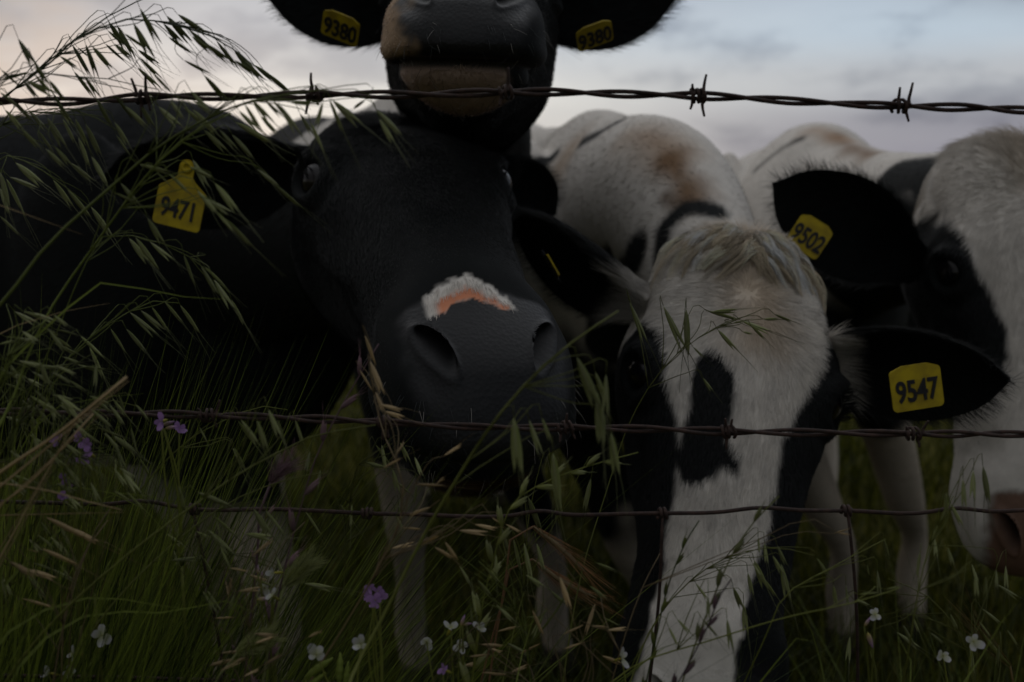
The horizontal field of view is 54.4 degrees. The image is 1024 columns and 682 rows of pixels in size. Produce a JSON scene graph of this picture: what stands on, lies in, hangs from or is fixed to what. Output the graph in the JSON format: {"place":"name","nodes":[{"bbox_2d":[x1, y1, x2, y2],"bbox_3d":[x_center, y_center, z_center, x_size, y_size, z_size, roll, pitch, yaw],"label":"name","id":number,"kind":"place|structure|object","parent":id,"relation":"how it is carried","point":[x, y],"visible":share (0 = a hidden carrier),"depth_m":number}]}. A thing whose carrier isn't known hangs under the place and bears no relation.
{"place":"outdoors","nodes":[
{"label":"outdoors","id":0,"kind":"place"},
{"bbox_2d":[231,461,281,680],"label":"brome grass","id":1,"kind":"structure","parent":0,"point":[270,513],"depth_m":0.78},
{"bbox_2d":[243,439,311,681],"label":"flower","id":2,"kind":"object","parent":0,"point":[280,470],"depth_m":0.74},
{"bbox_2d":[0,374,1023,681],"bbox_3d":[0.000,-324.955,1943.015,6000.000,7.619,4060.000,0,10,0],"label":"ground","id":3,"kind":"structure","parent":0,"point":[572,602],"depth_m":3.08},
{"bbox_2d":[0,205,76,232],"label":"grass blade","id":4,"kind":"object","parent":3,"relation":"on","point":[28,215],"visible":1,"depth_m":0.65},
{"bbox_2d":[0,349,81,593],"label":"grass blade","id":5,"kind":"object","parent":3,"relation":"on","point":[7,527],"visible":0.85,"depth_m":0.68},
{"bbox_2d":[0,490,91,617],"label":"wild oat","id":6,"kind":"object","parent":3,"relation":"on","point":[7,586],"visible":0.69,"depth_m":0.73},
{"bbox_2d":[0,303,97,419],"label":"wild oat","id":7,"kind":"object","parent":3,"relation":"on","point":[44,375],"visible":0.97,"depth_m":0.69},
{"bbox_2d":[0,413,98,565],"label":"dry grass stem","id":8,"kind":"object","parent":3,"relation":"on","point":[45,466],"visible":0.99,"depth_m":0.64},
{"bbox_2d":[0,393,101,523],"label":"grass blade","id":9,"kind":"object","parent":3,"relation":"on","point":[29,467],"visible":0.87,"depth_m":0.68},
{"bbox_2d":[0,303,107,333],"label":"grass blade","id":10,"kind":"object","parent":3,"relation":"on","point":[36,319],"visible":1,"depth_m":0.69},
{"bbox_2d":[0,474,122,548],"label":"dry grass stem","id":11,"kind":"object","parent":3,"relation":"on","point":[52,513],"visible":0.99,"depth_m":0.66},
{"bbox_2d":[40,645,83,681],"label":"wild radish","id":12,"kind":"object","parent":3,"relation":"on","point":[67,656],"visible":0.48,"depth_m":0.73},
{"bbox_2d":[0,353,125,499],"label":"wild oat","id":13,"kind":"object","parent":3,"relation":"on","point":[70,407],"visible":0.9,"depth_m":0.70},
{"bbox_2d":[0,376,128,558],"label":"dry grass stem","id":14,"kind":"object","parent":3,"relation":"on","point":[73,421],"visible":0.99,"depth_m":0.62},
{"bbox_2d":[0,152,130,262],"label":"wild oat","id":15,"kind":"object","parent":3,"relation":"on","point":[30,175],"visible":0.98,"depth_m":0.78},
{"bbox_2d":[0,394,134,666],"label":"grass blade","id":16,"kind":"object","parent":3,"relation":"on","point":[1,621],"visible":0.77,"depth_m":0.72},
{"bbox_2d":[13,370,124,681],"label":"grass blade","id":17,"kind":"object","parent":3,"relation":"on","point":[22,583],"visible":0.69,"depth_m":0.71},
{"bbox_2d":[57,473,85,679],"bbox_3d":[-0.317,0.583,0.805,0.031,0.985,0.041,8,13,41],"label":"purple vetch","id":18,"kind":"object","parent":3,"relation":"on","point":[62,497],"visible":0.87,"depth_m":0.73},
{"bbox_2d":[0,507,147,681],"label":"wild oat","id":19,"kind":"object","parent":3,"relation":"on","point":[24,570],"visible":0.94,"depth_m":0.67},
{"bbox_2d":[49,431,103,681],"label":"purple vetch","id":20,"kind":"object","parent":3,"relation":"on","point":[87,444],"visible":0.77,"depth_m":0.72},
{"bbox_2d":[0,385,156,599],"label":"wild oat","id":21,"kind":"object","parent":3,"relation":"on","point":[127,446],"visible":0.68,"depth_m":0.72},
{"bbox_2d":[0,432,162,561],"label":"wild oat","id":22,"kind":"object","parent":3,"relation":"on","point":[127,476],"visible":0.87,"depth_m":0.71},
{"bbox_2d":[0,87,163,206],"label":"wild oat","id":23,"kind":"object","parent":3,"relation":"on","point":[58,137],"visible":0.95,"depth_m":0.74},
{"bbox_2d":[61,515,112,681],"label":"dry grass stem","id":24,"kind":"object","parent":3,"relation":"on","point":[71,606],"visible":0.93,"depth_m":0.69},
{"bbox_2d":[0,487,179,612],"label":"grass blade","id":25,"kind":"object","parent":3,"relation":"on","point":[42,498],"visible":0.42,"depth_m":0.78},
{"bbox_2d":[0,597,182,644],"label":"grass blade","id":26,"kind":"object","parent":3,"relation":"on","point":[19,624],"visible":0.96,"depth_m":0.68},
{"bbox_2d":[1,492,181,590],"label":"grass blade","id":27,"kind":"object","parent":3,"relation":"on","point":[23,564],"visible":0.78,"depth_m":0.73},
{"bbox_2d":[7,0,178,113],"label":"wild oat","id":28,"kind":"object","parent":3,"relation":"on","point":[120,38],"visible":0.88,"depth_m":0.75},
{"bbox_2d":[0,24,193,154],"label":"wild oat","id":29,"kind":"object","parent":3,"relation":"on","point":[42,87],"visible":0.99,"depth_m":0.69},
{"bbox_2d":[91,624,111,681],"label":"wild radish","id":30,"kind":"object","parent":3,"relation":"on","point":[95,634],"visible":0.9,"depth_m":0.73},
{"bbox_2d":[1,293,213,495],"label":"wild oat","id":31,"kind":"object","parent":3,"relation":"on","point":[145,326],"visible":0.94,"depth_m":0.76},
{"bbox_2d":[1,282,213,374],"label":"grass blade","id":32,"kind":"object","parent":3,"relation":"on","point":[49,324],"visible":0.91,"depth_m":0.70},
{"bbox_2d":[0,230,262,455],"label":"wild oat","id":33,"kind":"object","parent":3,"relation":"on","point":[141,250],"visible":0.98,"depth_m":0.74},
{"bbox_2d":[10,601,259,681],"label":"grass blade","id":34,"kind":"object","parent":3,"relation":"on","point":[31,653],"visible":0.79,"depth_m":0.70},
{"bbox_2d":[5,0,302,123],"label":"wild oat","id":35,"kind":"object","parent":3,"relation":"on","point":[245,64],"visible":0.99,"depth_m":0.72},
{"bbox_2d":[42,406,286,681],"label":"wild oat","id":36,"kind":"object","parent":3,"relation":"on","point":[188,440],"visible":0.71,"depth_m":0.79},
{"bbox_2d":[0,94,330,426],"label":"wild oat","id":37,"kind":"object","parent":3,"relation":"on","point":[212,205],"visible":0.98,"depth_m":0.69},
{"bbox_2d":[154,412,189,681],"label":"purple vetch","id":38,"kind":"object","parent":3,"relation":"on","point":[178,427],"visible":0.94,"depth_m":0.75},
{"bbox_2d":[4,396,375,681],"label":"wild oat","id":39,"kind":"object","parent":3,"relation":"on","point":[275,427],"visible":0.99,"depth_m":0.67},
{"bbox_2d":[61,472,330,681],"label":"wild oat","id":40,"kind":"object","parent":3,"relation":"on","point":[262,524],"visible":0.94,"depth_m":0.70},
{"bbox_2d":[0,80,416,306],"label":"wild oat","id":41,"kind":"object","parent":3,"relation":"on","point":[343,110],"visible":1,"depth_m":0.66},
{"bbox_2d":[215,617,289,681],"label":"foxtail grass","id":42,"kind":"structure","parent":3,"relation":"on","point":[258,646],"depth_m":0.71},
{"bbox_2d":[207,522,304,681],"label":"wild oat","id":43,"kind":"object","parent":3,"relation":"on","point":[245,590],"visible":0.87,"depth_m":0.72},
{"bbox_2d":[160,508,358,681],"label":"wild oat","id":44,"kind":"object","parent":3,"relation":"on","point":[314,585],"visible":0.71,"depth_m":0.75},
{"bbox_2d":[202,630,320,681],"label":"wild oat","id":45,"kind":"object","parent":3,"relation":"on","point":[267,635],"visible":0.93,"depth_m":0.69},
{"bbox_2d":[256,566,283,681],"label":"wild radish","id":46,"kind":"object","parent":3,"relation":"on","point":[266,598],"visible":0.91,"depth_m":0.72},
{"bbox_2d":[266,548,292,681],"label":"grass blade","id":47,"kind":"object","parent":3,"relation":"on","point":[267,674],"visible":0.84,"depth_m":0.73},
{"bbox_2d":[0,98,584,679],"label":"dairy cow","id":48,"kind":"object","parent":3,"relation":"on","point":[414,266],"visible":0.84,"depth_m":1.31},
{"bbox_2d":[262,543,328,681],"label":"foxtail grass","id":49,"kind":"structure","parent":3,"relation":"on","point":[296,577],"depth_m":0.72},
{"bbox_2d":[244,342,378,681],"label":"brome grass","id":50,"kind":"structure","parent":3,"relation":"on","point":[323,429],"depth_m":0.73},
{"bbox_2d":[304,634,365,681],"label":"wild radish","id":51,"kind":"object","parent":3,"relation":"on","point":[315,652],"visible":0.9,"depth_m":0.70},
{"bbox_2d":[299,435,427,681],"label":"wild oat","id":52,"kind":"object","parent":3,"relation":"on","point":[383,454],"visible":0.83,"depth_m":0.78},
{"bbox_2d":[363,584,387,681],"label":"purple vetch","id":53,"kind":"object","parent":3,"relation":"on","point":[376,598],"visible":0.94,"depth_m":0.73},
{"bbox_2d":[309,324,529,681],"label":"wild oat","id":54,"kind":"object","parent":3,"relation":"on","point":[381,405],"visible":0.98,"depth_m":0.69},
{"bbox_2d":[437,663,451,681],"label":"purple vetch","id":55,"kind":"object","parent":3,"relation":"on","point":[440,670],"visible":0.88,"depth_m":0.71},
{"bbox_2d":[421,615,485,681],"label":"wild radish","id":56,"kind":"object","parent":3,"relation":"on","point":[427,641],"visible":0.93,"depth_m":0.74},
{"bbox_2d":[261,0,688,681],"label":"dairy cow","id":57,"kind":"object","parent":3,"relation":"on","point":[437,44],"visible":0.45,"depth_m":1.33},
{"bbox_2d":[432,618,535,681],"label":"wild oat","id":58,"kind":"object","parent":3,"relation":"on","point":[489,645],"visible":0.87,"depth_m":0.73},
{"bbox_2d":[348,310,627,681],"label":"wild oat","id":59,"kind":"object","parent":3,"relation":"on","point":[600,416],"visible":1,"depth_m":0.63},
{"bbox_2d":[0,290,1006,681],"bbox_3d":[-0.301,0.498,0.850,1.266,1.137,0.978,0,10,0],"label":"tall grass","id":60,"kind":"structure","parent":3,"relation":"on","point":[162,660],"depth_m":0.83},
{"bbox_2d":[516,602,537,681],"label":"grass blade","id":61,"kind":"object","parent":3,"relation":"on","point":[523,650],"visible":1,"depth_m":0.72},
{"bbox_2d":[457,544,629,681],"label":"wild oat","id":62,"kind":"object","parent":3,"relation":"on","point":[504,612],"visible":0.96,"depth_m":0.73},
{"bbox_2d":[453,449,637,681],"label":"rye grass","id":63,"kind":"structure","parent":3,"relation":"on","point":[504,535],"depth_m":0.74},
{"bbox_2d":[500,448,594,681],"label":"wild oat","id":64,"kind":"object","parent":3,"relation":"on","point":[536,521],"visible":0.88,"depth_m":0.79},
{"bbox_2d":[480,558,624,681],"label":"barley grass","id":65,"kind":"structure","parent":3,"relation":"on","point":[553,575],"depth_m":0.82},
{"bbox_2d":[477,617,632,681],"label":"wild oat","id":66,"kind":"object","parent":3,"relation":"on","point":[610,659],"visible":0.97,"depth_m":0.72},
{"bbox_2d":[488,525,622,681],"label":"barley grass","id":67,"kind":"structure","parent":3,"relation":"on","point":[560,547],"depth_m":0.80},
{"bbox_2d":[614,647,628,681],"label":"wild radish","id":68,"kind":"object","parent":3,"relation":"on","point":[623,654],"visible":0.94,"depth_m":0.72},
{"bbox_2d":[620,639,687,681],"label":"grass blade","id":69,"kind":"object","parent":3,"relation":"on","point":[645,661],"visible":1,"depth_m":0.69},
{"bbox_2d":[642,520,698,681],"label":"rye grass","id":70,"kind":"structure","parent":3,"relation":"on","point":[664,604],"depth_m":0.72},
{"bbox_2d":[562,289,809,681],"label":"wild oat","id":71,"kind":"object","parent":3,"relation":"on","point":[686,328],"visible":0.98,"depth_m":0.81},
{"bbox_2d":[528,519,853,681],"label":"wild oat","id":72,"kind":"object","parent":3,"relation":"on","point":[565,594],"visible":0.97,"depth_m":0.70},
{"bbox_2d":[671,579,731,681],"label":"rye grass","id":73,"kind":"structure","parent":3,"relation":"on","point":[688,668],"depth_m":0.66},
{"bbox_2d":[682,496,779,681],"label":"rye grass","id":74,"kind":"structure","parent":3,"relation":"on","point":[737,547],"depth_m":0.68},
{"bbox_2d":[630,528,840,681],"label":"wild oat","id":75,"kind":"object","parent":3,"relation":"on","point":[784,580],"visible":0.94,"depth_m":0.77},
{"bbox_2d":[485,109,1023,681],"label":"dairy cow","id":76,"kind":"object","parent":3,"relation":"on","point":[653,211],"visible":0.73,"depth_m":1.17},
{"bbox_2d":[611,579,916,681],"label":"wild oat","id":77,"kind":"object","parent":3,"relation":"on","point":[728,634],"visible":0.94,"depth_m":0.70},
{"bbox_2d":[760,638,808,681],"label":"grass blade","id":78,"kind":"object","parent":3,"relation":"on","point":[777,661],"visible":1,"depth_m":0.70},
{"bbox_2d":[791,600,824,681],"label":"grass blade","id":79,"kind":"object","parent":3,"relation":"on","point":[816,647],"visible":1,"depth_m":0.75},
{"bbox_2d":[744,532,891,681],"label":"wild oat","id":80,"kind":"object","parent":3,"relation":"on","point":[834,594],"visible":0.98,"depth_m":0.73},
{"bbox_2d":[863,608,880,681],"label":"wild radish","id":81,"kind":"object","parent":3,"relation":"on","point":[874,617],"visible":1,"depth_m":0.74},
{"bbox_2d":[723,121,1023,657],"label":"dairy cow","id":82,"kind":"object","parent":3,"relation":"on","point":[934,241],"visible":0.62,"depth_m":1.41},
{"bbox_2d":[898,637,910,681],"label":"grass blade","id":83,"kind":"object","parent":3,"relation":"on","point":[910,664],"visible":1,"depth_m":0.69},
{"bbox_2d":[845,550,1023,681],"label":"wild oat","id":84,"kind":"object","parent":3,"relation":"on","point":[913,644],"visible":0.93,"depth_m":0.77},
{"bbox_2d":[902,453,997,681],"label":"wild oat","id":85,"kind":"object","parent":3,"relation":"on","point":[963,495],"visible":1,"depth_m":0.70},
{"bbox_2d":[937,634,985,681],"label":"wild radish","id":86,"kind":"object","parent":3,"relation":"on","point":[974,642],"visible":1,"depth_m":0.73},
{"bbox_2d":[952,587,1013,681],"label":"barley grass","id":87,"kind":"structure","parent":3,"relation":"on","point":[983,636],"depth_m":0.82},
{"bbox_2d":[964,603,1016,681],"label":"grass blade","id":88,"kind":"object","parent":3,"relation":"on","point":[983,652],"visible":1,"depth_m":0.69},
{"bbox_3d":[-1.600,0.527,0.909,0.120,1.660,0.120,0,10,0],"label":"fence post","id":89,"kind":"object","parent":3,"relation":"on","visible":0},
{"bbox_2d":[0,398,1023,448],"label":"barbed wire","id":90,"kind":"object","parent":89,"relation":"attached to","point":[727,432],"visible":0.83,"depth_m":0.77},
{"bbox_2d":[0,67,1023,121],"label":"barbed wire","id":91,"kind":"object","parent":89,"relation":"attached to","point":[507,91],"visible":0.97,"depth_m":0.73},
{"bbox_2d":[0,499,1023,681],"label":"woven wire fence","id":92,"kind":"object","parent":89,"relation":"attached to","point":[847,510],"visible":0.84,"depth_m":0.78},
{"bbox_2d":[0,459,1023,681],"bbox_3d":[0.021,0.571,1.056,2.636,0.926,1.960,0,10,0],"label":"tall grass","id":93,"kind":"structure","parent":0,"point":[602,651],"depth_m":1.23},
{"bbox_2d":[0,0,1023,159],"label":"sky","id":94,"kind":"structure","parent":0,"point":[966,51]}
]}

